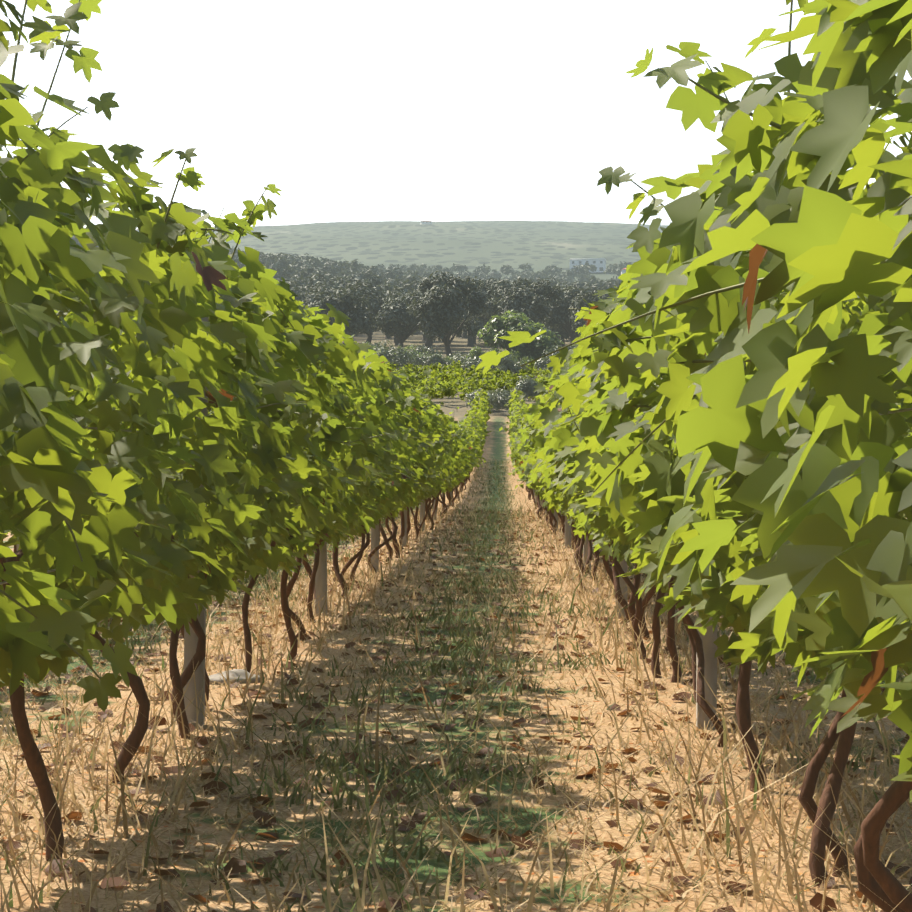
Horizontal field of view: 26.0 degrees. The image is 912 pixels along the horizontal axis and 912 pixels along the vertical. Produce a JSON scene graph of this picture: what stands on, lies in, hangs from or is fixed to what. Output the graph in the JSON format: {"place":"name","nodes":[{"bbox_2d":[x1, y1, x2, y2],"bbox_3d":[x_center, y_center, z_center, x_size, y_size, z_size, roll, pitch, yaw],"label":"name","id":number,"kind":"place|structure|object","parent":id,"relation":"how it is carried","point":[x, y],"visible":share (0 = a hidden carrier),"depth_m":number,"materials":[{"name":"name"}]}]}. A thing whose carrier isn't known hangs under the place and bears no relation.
{"place":"outdoors","nodes":[
{"label":"outdoors","id":0,"kind":"place"},
{"bbox_2d":[0,0,911,911],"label":"vine","id":1,"kind":"object","parent":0,"point":[762,498],"depth_m":4.43,"materials":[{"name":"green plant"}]},
{"bbox_2d":[0,460,911,911],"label":"grass","id":2,"kind":"structure","parent":0,"point":[464,790],"depth_m":7.14,"materials":[{"name":"beige plant"}]},
{"bbox_2d":[0,220,911,911],"bbox_3d":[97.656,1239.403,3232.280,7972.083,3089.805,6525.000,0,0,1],"label":"ground","id":3,"kind":"structure","parent":0,"point":[536,246],"depth_m":8.08,"materials":[{"name":"beige soil"}]},
{"bbox_2d":[208,669,259,684],"bbox_3d":[-1.145,1.140,10.174,0.334,0.085,0.222,0,0,-27],"label":"stone","id":4,"kind":"object","parent":3,"relation":"on","point":[236,673],"visible":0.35,"depth_m":10.11,"materials":[{"name":"grey stone"}]},
{"bbox_2d":[0,509,911,911],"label":"fallen leaves","id":5,"kind":"object","parent":3,"relation":"on","point":[236,865],"visible":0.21,"depth_m":7.67,"materials":[{"name":"brown plant"}]},
{"bbox_2d":[17,317,898,728],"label":"trellis posts","id":6,"kind":"object","parent":3,"relation":"on","point":[709,651],"visible":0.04,"depth_m":8.47,"materials":[{"name":"wood"}]},
{"bbox_2d":[363,309,563,370],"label":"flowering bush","id":7,"kind":"object","parent":3,"relation":"on","point":[502,325],"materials":[{"name":"plant"}]},
{"bbox_2d":[361,339,575,411],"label":"shrub foliage","id":8,"kind":"object","parent":3,"relation":"on","point":[498,399],"visible":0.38,"depth_m":175.29,"materials":[{"name":"grey plant"}]},
{"bbox_2d":[379,360,557,401],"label":"vine foliage","id":9,"kind":"object","parent":3,"relation":"on","point":[449,380],"visible":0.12,"depth_m":156.06,"materials":[{"name":"green plant"}]},
{"bbox_2d":[71,235,867,358],"bbox_3d":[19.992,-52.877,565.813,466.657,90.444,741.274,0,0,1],"label":"olive trees","id":10,"kind":"object","parent":3,"relation":"on","point":[367,299],"materials":[{"name":"green plant"}]},
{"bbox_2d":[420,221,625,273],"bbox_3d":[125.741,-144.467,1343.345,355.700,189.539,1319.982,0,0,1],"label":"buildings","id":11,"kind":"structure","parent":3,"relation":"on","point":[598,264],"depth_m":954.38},
{"bbox_2d":[423,221,602,270],"bbox_3d":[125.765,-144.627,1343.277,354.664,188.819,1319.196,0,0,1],"label":"house windows","id":12,"kind":"structure","parent":11,"relation":"in","point":[600,268],"depth_m":954.38,"materials":[{"name":"grey glass"}]},
{"bbox_2d":[0,195,911,584],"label":"trellis wires","id":13,"kind":"object","parent":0,"point":[888,411],"depth_m":4.44,"materials":[{"name":"grey metal"}]},
{"bbox_2d":[0,0,911,228],"label":"sky","id":14,"kind":"structure","parent":0,"point":[355,110],"materials":[{"name":"white"}]}
]}

